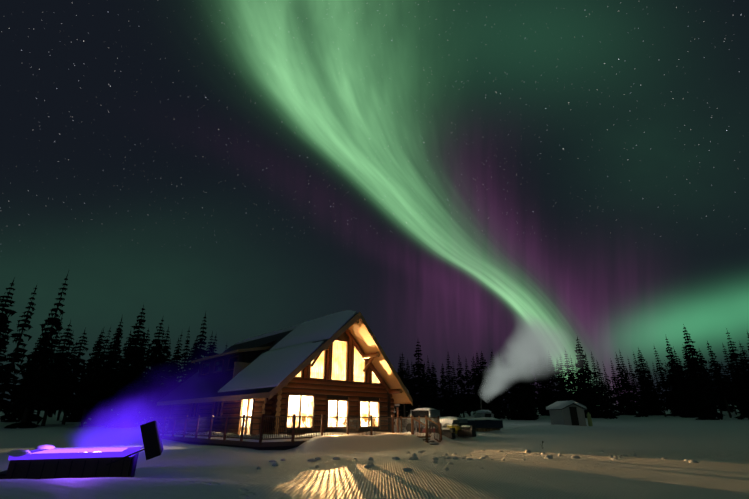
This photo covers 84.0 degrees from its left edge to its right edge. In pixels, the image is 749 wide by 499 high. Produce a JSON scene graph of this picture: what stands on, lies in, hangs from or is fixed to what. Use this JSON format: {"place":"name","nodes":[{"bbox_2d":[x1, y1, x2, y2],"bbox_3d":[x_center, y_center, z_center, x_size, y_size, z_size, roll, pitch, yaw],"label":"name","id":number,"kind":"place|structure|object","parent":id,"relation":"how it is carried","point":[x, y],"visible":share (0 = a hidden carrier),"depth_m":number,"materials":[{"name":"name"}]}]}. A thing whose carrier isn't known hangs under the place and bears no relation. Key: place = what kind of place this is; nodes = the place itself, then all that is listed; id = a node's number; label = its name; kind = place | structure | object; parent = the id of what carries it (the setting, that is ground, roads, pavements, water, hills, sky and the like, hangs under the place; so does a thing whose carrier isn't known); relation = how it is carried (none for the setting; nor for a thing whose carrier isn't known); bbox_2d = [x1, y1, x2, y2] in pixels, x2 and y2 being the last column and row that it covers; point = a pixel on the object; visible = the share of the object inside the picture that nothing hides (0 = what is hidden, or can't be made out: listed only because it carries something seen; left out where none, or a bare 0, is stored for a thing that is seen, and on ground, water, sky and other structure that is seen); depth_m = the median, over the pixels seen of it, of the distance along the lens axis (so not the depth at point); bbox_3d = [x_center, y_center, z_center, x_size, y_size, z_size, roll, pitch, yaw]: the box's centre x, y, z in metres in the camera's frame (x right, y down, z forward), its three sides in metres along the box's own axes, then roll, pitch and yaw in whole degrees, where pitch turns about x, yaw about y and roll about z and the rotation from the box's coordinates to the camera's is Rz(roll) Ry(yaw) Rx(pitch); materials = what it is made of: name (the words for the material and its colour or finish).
{"place":"outdoors","nodes":[
{"label":"outdoors","id":0,"kind":"place"},
{"bbox_2d":[0,405,748,498],"bbox_3d":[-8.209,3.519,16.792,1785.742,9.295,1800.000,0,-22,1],"label":"snow ground","id":1,"kind":"structure","parent":0,"point":[718,450],"depth_m":14.55,"materials":[{"name":"white snow"}]},
{"bbox_2d":[0,331,8,418],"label":"spruce tree","id":2,"kind":"object","parent":1,"relation":"on","point":[3,351],"visible":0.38,"depth_m":52.91,"materials":[{"name":"green plant"}]},
{"bbox_2d":[0,277,16,409],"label":"spruce tree","id":3,"kind":"object","parent":1,"relation":"on","point":[4,325],"visible":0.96,"depth_m":45.46,"materials":[{"name":"green plant"}]},
{"bbox_2d":[0,285,36,412],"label":"spruce tree","id":4,"kind":"object","parent":1,"relation":"on","point":[15,355],"visible":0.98,"depth_m":40.54,"materials":[{"name":"green plant"}]},
{"bbox_2d":[0,334,41,421],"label":"spruce tree","id":5,"kind":"object","parent":1,"relation":"on","point":[9,416],"visible":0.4,"depth_m":47.66,"materials":[{"name":"green plant"}]},
{"bbox_2d":[4,271,68,428],"bbox_3d":[-30.960,9.239,39.319,3.743,15.814,3.065,-19,-29,39],"label":"spruce tree","id":6,"kind":"object","parent":1,"relation":"on","point":[42,357],"visible":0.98,"depth_m":38.03,"materials":[{"name":"green plant"}]},
{"bbox_2d":[35,318,62,414],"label":"spruce tree","id":7,"kind":"object","parent":1,"relation":"on","point":[57,333],"visible":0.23,"depth_m":53.09,"materials":[{"name":"green plant"}]},
{"bbox_2d":[29,321,73,425],"bbox_3d":[-31.730,12.299,41.806,3.787,11.123,4.404,0,-22,-1],"label":"spruce tree","id":8,"kind":"object","parent":1,"relation":"on","point":[60,401],"visible":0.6,"depth_m":41.47,"materials":[{"name":"green plant"}]},
{"bbox_2d":[49,331,74,416],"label":"spruce tree","id":9,"kind":"object","parent":1,"relation":"on","point":[67,357],"visible":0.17,"depth_m":63.80,"materials":[{"name":"green plant"}]},
{"bbox_2d":[56,338,77,420],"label":"spruce tree","id":10,"kind":"object","parent":1,"relation":"on","point":[63,393],"visible":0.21,"depth_m":53.49,"materials":[{"name":"green plant"}]},
{"bbox_2d":[48,327,88,424],"bbox_3d":[-31.942,13.412,44.204,4.291,10.660,3.711,21,-30,-41],"label":"spruce tree","id":11,"kind":"object","parent":1,"relation":"on","point":[76,368],"visible":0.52,"depth_m":44.21,"materials":[{"name":"green plant"}]},
{"bbox_2d":[60,333,101,421],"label":"spruce tree","id":12,"kind":"object","parent":1,"relation":"on","point":[78,416],"visible":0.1,"depth_m":49.07,"materials":[{"name":"green plant"}]},
{"bbox_2d":[0,421,162,478],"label":"hot tub","id":13,"kind":"object","parent":1,"relation":"on","point":[46,462],"visible":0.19,"depth_m":9.26,"materials":[{"name":"grey plastic"}]},
{"bbox_2d":[63,329,105,426],"bbox_3d":[-27.872,12.449,40.804,3.461,10.176,3.032,-16,-27,35],"label":"spruce tree","id":14,"kind":"object","parent":1,"relation":"on","point":[82,404],"visible":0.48,"depth_m":40.16,"materials":[{"name":"green plant"}]},
{"bbox_2d":[83,314,122,425],"bbox_3d":[-28.179,13.041,44.404,3.568,12.592,3.493,-9,-23,21],"label":"spruce tree","id":15,"kind":"object","parent":1,"relation":"on","point":[109,373],"visible":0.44,"depth_m":43.80,"materials":[{"name":"green plant"}]},
{"bbox_2d":[95,327,110,374],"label":"spruce tree","id":16,"kind":"object","parent":1,"relation":"on","point":[106,341],"visible":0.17,"depth_m":65.71,"materials":[{"name":"green plant"}]},
{"bbox_2d":[86,323,121,418],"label":"spruce tree","id":17,"kind":"object","parent":1,"relation":"on","point":[107,352],"visible":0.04,"depth_m":54.47,"materials":[{"name":"green plant"}]},
{"bbox_2d":[110,331,132,414],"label":"spruce tree","id":18,"kind":"object","parent":1,"relation":"on","point":[124,357],"visible":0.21,"depth_m":51.89,"materials":[{"name":"green plant"}]},
{"bbox_2d":[101,305,148,427],"bbox_3d":[-24.566,11.798,42.042,3.716,13.294,3.535,4,-23,-10],"label":"spruce tree","id":19,"kind":"object","parent":1,"relation":"on","point":[126,386],"visible":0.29,"depth_m":41.02,"materials":[{"name":"green plant"}]},
{"bbox_2d":[130,328,150,420],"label":"spruce tree","id":20,"kind":"object","parent":1,"relation":"on","point":[146,368],"visible":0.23,"depth_m":55.72,"materials":[{"name":"green plant"}]},
{"bbox_2d":[127,318,168,424],"bbox_3d":[-24.741,13.287,46.242,4.790,12.616,4.456,7,-23,-17],"label":"spruce tree","id":21,"kind":"object","parent":1,"relation":"on","point":[151,390],"visible":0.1,"depth_m":45.91,"materials":[{"name":"green plant"}]},
{"bbox_2d":[135,326,172,419],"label":"spruce tree","id":22,"kind":"object","parent":1,"relation":"on","point":[164,349],"depth_m":57.34,"materials":[{"name":"green plant"}]},
{"bbox_2d":[149,339,171,422],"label":"spruce tree","id":23,"kind":"object","parent":1,"relation":"on","point":[164,394],"depth_m":49.24,"materials":[{"name":"green plant"}]},
{"bbox_2d":[163,329,182,420],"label":"spruce tree","id":24,"kind":"object","parent":1,"relation":"on","point":[176,364],"depth_m":58.61,"materials":[{"name":"green plant"}]},
{"bbox_2d":[167,338,179,384],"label":"spruce tree","id":25,"kind":"object","parent":1,"relation":"on","point":[172,360],"depth_m":67.96,"materials":[{"name":"green plant"}]},
{"bbox_2d":[169,326,191,413],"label":"spruce tree","id":26,"kind":"object","parent":1,"relation":"on","point":[182,371],"depth_m":51.77,"materials":[{"name":"green plant"}]},
{"bbox_2d":[183,338,197,380],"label":"spruce tree","id":27,"kind":"object","parent":1,"relation":"on","point":[191,356],"depth_m":61.27,"materials":[{"name":"green plant"}]},
{"bbox_2d":[188,313,207,377],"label":"spruce tree","id":28,"kind":"object","parent":1,"relation":"on","point":[198,352],"depth_m":53.82,"materials":[{"name":"green plant"}]},
{"bbox_2d":[204,331,213,357],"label":"spruce tree","id":29,"kind":"object","parent":1,"relation":"on","point":[209,349],"depth_m":71.21,"materials":[{"name":"green plant"}]},
{"bbox_2d":[208,332,217,356],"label":"spruce tree","id":30,"kind":"object","parent":1,"relation":"on","point":[213,352],"depth_m":59.89,"materials":[{"name":"green plant"}]},
{"bbox_2d":[146,310,441,449],"bbox_3d":[-6.978,10.052,31.939,13.830,8.728,21.285,20,-30,-40],"label":"log cabin","id":31,"kind":"object","parent":1,"relation":"on","point":[291,387],"visible":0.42,"depth_m":27.58,"materials":[{"name":"brown wood"}]},
{"bbox_2d":[393,357,408,418],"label":"spruce tree","id":32,"kind":"object","parent":1,"relation":"on","point":[401,410],"visible":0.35,"depth_m":71.10,"materials":[{"name":"green plant"}]},
{"bbox_2d":[398,353,412,416],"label":"spruce tree","id":33,"kind":"object","parent":1,"relation":"on","point":[402,374],"visible":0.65,"depth_m":69.10,"materials":[{"name":"green plant"}]},
{"bbox_2d":[405,358,411,415],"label":"spruce tree","id":34,"kind":"object","parent":1,"relation":"on","point":[408,378],"visible":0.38,"depth_m":88.73,"materials":[{"name":"green plant"}]},
{"bbox_2d":[408,362,417,413],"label":"spruce tree","id":35,"kind":"object","parent":1,"relation":"on","point":[413,407],"visible":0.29,"depth_m":74.08,"materials":[{"name":"green plant"}]},
{"bbox_2d":[405,342,434,411],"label":"spruce tree","id":36,"kind":"object","parent":1,"relation":"on","point":[420,398],"visible":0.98,"depth_m":72.43,"materials":[{"name":"green plant"}]},
{"bbox_2d":[420,364,432,407],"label":"spruce tree","id":37,"kind":"object","parent":1,"relation":"on","point":[426,388],"visible":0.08,"depth_m":74.33,"materials":[{"name":"green plant"}]},
{"bbox_2d":[426,355,432,407],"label":"spruce tree","id":38,"kind":"object","parent":1,"relation":"on","point":[428,370],"visible":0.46,"depth_m":89.47,"materials":[{"name":"green plant"}]},
{"bbox_2d":[407,408,467,431],"bbox_3d":[4.962,14.511,35.360,5.630,2.020,1.960,-15,-27,33],"label":"pickup truck","id":39,"kind":"object","parent":1,"relation":"on","point":[431,412],"visible":0.44,"depth_m":34.97,"materials":[{"name":"grey paint"}]},
{"bbox_2d":[429,363,446,416],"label":"spruce tree","id":40,"kind":"object","parent":1,"relation":"on","point":[435,399],"visible":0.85,"depth_m":79.05,"materials":[{"name":"green plant"}]},
{"bbox_2d":[424,423,455,439],"bbox_3d":[4.532,13.434,30.809,3.177,1.152,1.240,-20,-30,40],"label":"snowmobile","id":41,"kind":"object","parent":1,"relation":"on","point":[448,433],"visible":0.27,"depth_m":29.97},
{"bbox_2d":[439,363,450,416],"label":"spruce tree","id":42,"kind":"object","parent":1,"relation":"on","point":[443,392],"visible":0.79,"depth_m":82.59,"materials":[{"name":"green plant"}]},
{"bbox_2d":[445,355,453,414],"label":"spruce tree","id":43,"kind":"object","parent":1,"relation":"on","point":[449,383],"visible":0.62,"depth_m":87.71,"materials":[{"name":"green plant"}]},
{"bbox_2d":[448,362,462,417],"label":"spruce tree","id":44,"kind":"object","parent":1,"relation":"on","point":[455,406],"visible":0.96,"depth_m":72.75,"materials":[{"name":"green plant"}]},
{"bbox_2d":[451,353,469,417],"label":"spruce tree","id":45,"kind":"object","parent":1,"relation":"on","point":[462,394],"visible":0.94,"depth_m":81.66,"materials":[{"name":"green plant"}]},
{"bbox_2d":[446,420,475,436],"bbox_3d":[6.249,13.378,31.106,1.240,1.152,3.177,15,-27,-32],"label":"snowmobile","id":46,"kind":"object","parent":1,"relation":"on","point":[466,431],"visible":0.75,"depth_m":30.42,"materials":[{"name":"yellow"}]},
{"bbox_2d":[464,359,472,415],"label":"spruce tree","id":47,"kind":"object","parent":1,"relation":"on","point":[467,380],"visible":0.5,"depth_m":91.48,"materials":[{"name":"green plant"}]},
{"bbox_2d":[463,356,487,416],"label":"spruce tree","id":48,"kind":"object","parent":1,"relation":"on","point":[474,401],"visible":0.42,"depth_m":77.82,"materials":[{"name":"green plant"}]},
{"bbox_2d":[256,449,698,470],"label":"snow chunks","id":49,"kind":"object","parent":1,"relation":"on","point":[412,457],"visible":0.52,"depth_m":17.03,"materials":[{"name":"white snow"}]},
{"bbox_2d":[473,353,489,413],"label":"spruce tree","id":50,"kind":"object","parent":1,"relation":"on","point":[481,381],"visible":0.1,"depth_m":82.02,"materials":[{"name":"green plant"}]},
{"bbox_2d":[461,417,502,431],"bbox_3d":[8.622,14.958,35.546,4.800,1.173,1.400,7,-23,-18],"label":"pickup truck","id":51,"kind":"object","parent":1,"relation":"on","point":[484,424],"visible":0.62,"depth_m":35.24,"materials":[{"name":"metal"}]},
{"bbox_2d":[473,398,493,417],"bbox_3d":[13.536,20.177,51.670,1.807,3.400,2.430,4,-23,-10],"label":"wood boiler","id":52,"kind":"object","parent":1,"relation":"on","point":[483,413],"visible":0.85,"depth_m":50.83,"materials":[{"name":"grey metal"}]},
{"bbox_2d":[479,351,491,409],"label":"spruce tree","id":53,"kind":"object","parent":1,"relation":"on","point":[486,385],"depth_m":84.24,"materials":[{"name":"green plant"}]},
{"bbox_2d":[486,352,505,418],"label":"spruce tree","id":54,"kind":"object","parent":1,"relation":"on","point":[496,403],"visible":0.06,"depth_m":73.50,"materials":[{"name":"green plant"}]},
{"bbox_2d":[491,352,505,415],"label":"spruce tree","id":55,"kind":"object","parent":1,"relation":"on","point":[503,409],"depth_m":76.76,"materials":[{"name":"green plant"}]},
{"bbox_2d":[498,353,510,416],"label":"spruce tree","id":56,"kind":"object","parent":1,"relation":"on","point":[503,384],"visible":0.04,"depth_m":80.84,"materials":[{"name":"green plant"}]},
{"bbox_2d":[503,358,522,419],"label":"spruce tree","id":57,"kind":"object","parent":1,"relation":"on","point":[512,396],"visible":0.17,"depth_m":68.11,"materials":[{"name":"green plant"}]},
{"bbox_2d":[512,348,538,419],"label":"spruce tree","id":58,"kind":"object","parent":1,"relation":"on","point":[524,401],"visible":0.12,"depth_m":67.61,"materials":[{"name":"green plant"}]},
{"bbox_2d":[518,340,539,417],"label":"spruce tree","id":59,"kind":"object","parent":1,"relation":"on","point":[526,373],"depth_m":79.68,"materials":[{"name":"green plant"}]},
{"bbox_2d":[526,357,543,416],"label":"spruce tree","id":60,"kind":"object","parent":1,"relation":"on","point":[532,388],"visible":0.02,"depth_m":75.71,"materials":[{"name":"green plant"}]},
{"bbox_2d":[533,361,543,410],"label":"spruce tree","id":61,"kind":"object","parent":1,"relation":"on","point":[536,385],"depth_m":87.95,"materials":[{"name":"green plant"}]},
{"bbox_2d":[536,352,552,415],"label":"spruce tree","id":62,"kind":"object","parent":1,"relation":"on","point":[542,379],"visible":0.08,"depth_m":86.94,"materials":[{"name":"green plant"}]},
{"bbox_2d":[543,357,553,401],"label":"spruce tree","id":63,"kind":"object","parent":1,"relation":"on","point":[546,373],"depth_m":90.81,"materials":[{"name":"green plant"}]},
{"bbox_2d":[545,350,565,406],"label":"spruce tree","id":64,"kind":"object","parent":1,"relation":"on","point":[551,392],"visible":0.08,"depth_m":83.67,"materials":[{"name":"green plant"}]},
{"bbox_2d":[554,360,569,402],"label":"spruce tree","id":65,"kind":"object","parent":1,"relation":"on","point":[561,388],"visible":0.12,"depth_m":70.45,"materials":[{"name":"green plant"}]},
{"bbox_2d":[559,357,569,398],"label":"spruce tree","id":66,"kind":"object","parent":1,"relation":"on","point":[562,371],"visible":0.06,"depth_m":88.21,"materials":[{"name":"green plant"}]},
{"bbox_2d":[546,400,586,425],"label":"storage shed","id":67,"kind":"structure","parent":1,"relation":"on","point":[570,412],"depth_m":46.77,"materials":[{"name":"grey wood"}]},
{"bbox_2d":[563,351,578,401],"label":"spruce tree","id":68,"kind":"object","parent":1,"relation":"on","point":[569,380],"visible":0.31,"depth_m":79.28,"materials":[{"name":"green plant"}]},
{"bbox_2d":[570,355,578,401],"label":"spruce tree","id":69,"kind":"object","parent":1,"relation":"on","point":[572,368],"visible":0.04,"depth_m":80.59,"materials":[{"name":"green plant"}]},
{"bbox_2d":[575,361,582,403],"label":"spruce tree","id":70,"kind":"object","parent":1,"relation":"on","point":[577,386],"visible":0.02,"depth_m":77.41,"materials":[{"name":"green plant"}]},
{"bbox_2d":[574,337,603,417],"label":"spruce tree","id":71,"kind":"object","parent":1,"relation":"on","point":[587,392],"visible":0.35,"depth_m":72.86,"materials":[{"name":"green plant"}]},
{"bbox_2d":[587,412,592,425],"bbox_3d":[24.247,19.154,46.919,0.440,1.500,0.440,0,-22,1],"label":"propane tank","id":72,"kind":"object","parent":1,"relation":"on","point":[589,418],"visible":0.88,"depth_m":46.76,"materials":[{"name":"metal"}]},
{"bbox_2d":[585,353,602,415],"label":"spruce tree","id":73,"kind":"object","parent":1,"relation":"on","point":[592,382],"visible":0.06,"depth_m":74.79,"materials":[{"name":"green plant"}]},
{"bbox_2d":[591,352,606,415],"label":"spruce tree","id":74,"kind":"object","parent":1,"relation":"on","point":[596,381],"visible":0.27,"depth_m":78.36,"materials":[{"name":"green plant"}]},
{"bbox_2d":[596,359,617,418],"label":"spruce tree","id":75,"kind":"object","parent":1,"relation":"on","point":[608,413],"visible":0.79,"depth_m":66.78,"materials":[{"name":"green plant"}]},
{"bbox_2d":[603,364,620,415],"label":"spruce tree","id":76,"kind":"object","parent":1,"relation":"on","point":[612,398],"visible":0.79,"depth_m":80.77,"materials":[{"name":"green plant"}]},
{"bbox_2d":[610,361,627,414],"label":"spruce tree","id":77,"kind":"object","parent":1,"relation":"on","point":[618,395],"visible":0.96,"depth_m":84.60,"materials":[{"name":"green plant"}]},
{"bbox_2d":[615,354,632,413],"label":"spruce tree","id":78,"kind":"object","parent":1,"relation":"on","point":[621,383],"visible":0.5,"depth_m":86.06,"materials":[{"name":"green plant"}]},
{"bbox_2d":[619,350,638,414],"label":"spruce tree","id":79,"kind":"object","parent":1,"relation":"on","point":[628,387],"visible":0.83,"depth_m":81.94,"materials":[{"name":"green plant"}]},
{"bbox_2d":[628,359,649,416],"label":"spruce tree","id":80,"kind":"object","parent":1,"relation":"on","point":[639,403],"visible":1,"depth_m":73.25,"materials":[{"name":"green plant"}]},
{"bbox_2d":[633,352,657,415],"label":"spruce tree","id":81,"kind":"object","parent":1,"relation":"on","point":[646,399],"visible":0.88,"depth_m":79.77,"materials":[{"name":"green plant"}]},
{"bbox_2d":[637,348,663,414],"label":"spruce tree","id":82,"kind":"object","parent":1,"relation":"on","point":[647,381],"visible":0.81,"depth_m":80.86,"materials":[{"name":"green plant"}]},
{"bbox_2d":[646,361,663,412],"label":"spruce tree","id":83,"kind":"object","parent":1,"relation":"on","point":[653,385],"visible":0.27,"depth_m":88.68,"materials":[{"name":"green plant"}]},
{"bbox_2d":[652,362,667,416],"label":"spruce tree","id":84,"kind":"object","parent":1,"relation":"on","point":[661,401],"visible":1,"depth_m":71.89,"materials":[{"name":"green plant"}]},
{"bbox_2d":[654,347,678,415],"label":"spruce tree","id":85,"kind":"object","parent":1,"relation":"on","point":[664,385],"visible":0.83,"depth_m":76.12,"materials":[{"name":"green plant"}]},
{"bbox_2d":[665,334,679,393],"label":"spruce tree","id":86,"kind":"object","parent":1,"relation":"on","point":[669,364],"visible":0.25,"depth_m":87.83,"materials":[{"name":"green plant"}]},
{"bbox_2d":[664,360,682,416],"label":"spruce tree","id":87,"kind":"object","parent":1,"relation":"on","point":[673,400],"visible":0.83,"depth_m":72.17,"materials":[{"name":"green plant"}]},
{"bbox_2d":[670,350,698,411],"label":"spruce tree","id":88,"kind":"object","parent":1,"relation":"on","point":[673,367],"visible":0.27,"depth_m":73.33,"materials":[{"name":"green plant"}]},
{"bbox_2d":[672,347,699,417],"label":"spruce tree","id":89,"kind":"object","parent":1,"relation":"on","point":[685,397],"visible":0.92,"depth_m":66.79,"materials":[{"name":"green plant"}]},
{"bbox_2d":[682,346,691,381],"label":"spruce tree","id":90,"kind":"object","parent":1,"relation":"on","point":[685,363],"visible":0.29,"depth_m":81.34,"materials":[{"name":"green plant"}]},
{"bbox_2d":[684,350,697,406],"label":"spruce tree","id":91,"kind":"object","parent":1,"relation":"on","point":[687,368],"visible":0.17,"depth_m":78.65,"materials":[{"name":"green plant"}]},
{"bbox_2d":[683,324,722,419],"bbox_3d":[45.687,17.421,58.682,3.522,14.394,3.614,19,-29,-39],"label":"spruce tree","id":92,"kind":"object","parent":1,"relation":"on","point":[705,394],"visible":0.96,"depth_m":57.71,"materials":[{"name":"green plant"}]},
{"bbox_2d":[698,350,728,407],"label":"spruce tree","id":93,"kind":"object","parent":1,"relation":"on","point":[706,370],"visible":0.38,"depth_m":74.09,"materials":[{"name":"green plant"}]},
{"bbox_2d":[708,360,725,413],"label":"spruce tree","id":94,"kind":"object","parent":1,"relation":"on","point":[720,406],"visible":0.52,"depth_m":71.07,"materials":[{"name":"green plant"}]},
{"bbox_2d":[707,341,736,417],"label":"spruce tree","id":95,"kind":"object","parent":1,"relation":"on","point":[720,387],"visible":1,"depth_m":61.78,"materials":[{"name":"green plant"}]},
{"bbox_2d":[711,357,736,412],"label":"spruce tree","id":96,"kind":"object","parent":1,"relation":"on","point":[731,408],"visible":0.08,"depth_m":86.38,"materials":[{"name":"green plant"}]},
{"bbox_2d":[721,362,737,414],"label":"spruce tree","id":97,"kind":"object","parent":1,"relation":"on","point":[731,390],"visible":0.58,"depth_m":72.92,"materials":[{"name":"green plant"}]},
{"bbox_2d":[722,343,739,412],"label":"spruce tree","id":98,"kind":"object","parent":1,"relation":"on","point":[729,370],"visible":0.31,"depth_m":82.01,"materials":[{"name":"green plant"}]},
{"bbox_2d":[726,328,748,419],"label":"spruce tree","id":99,"kind":"object","parent":1,"relation":"on","point":[742,385],"visible":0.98,"depth_m":56.30,"materials":[{"name":"green plant"}]},
{"bbox_2d":[728,349,748,415],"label":"spruce tree","id":100,"kind":"object","parent":1,"relation":"on","point":[737,394],"visible":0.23,"depth_m":68.57,"materials":[{"name":"green plant"}]},
{"bbox_2d":[739,342,748,376],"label":"spruce tree","id":101,"kind":"object","parent":1,"relation":"on","point":[744,354],"visible":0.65,"depth_m":87.95,"materials":[{"name":"green plant"}]},
{"bbox_2d":[0,0,748,407],"label":"sky","id":102,"kind":"structure","parent":0,"point":[467,178],"materials":[{"name":"green"}]}
]}

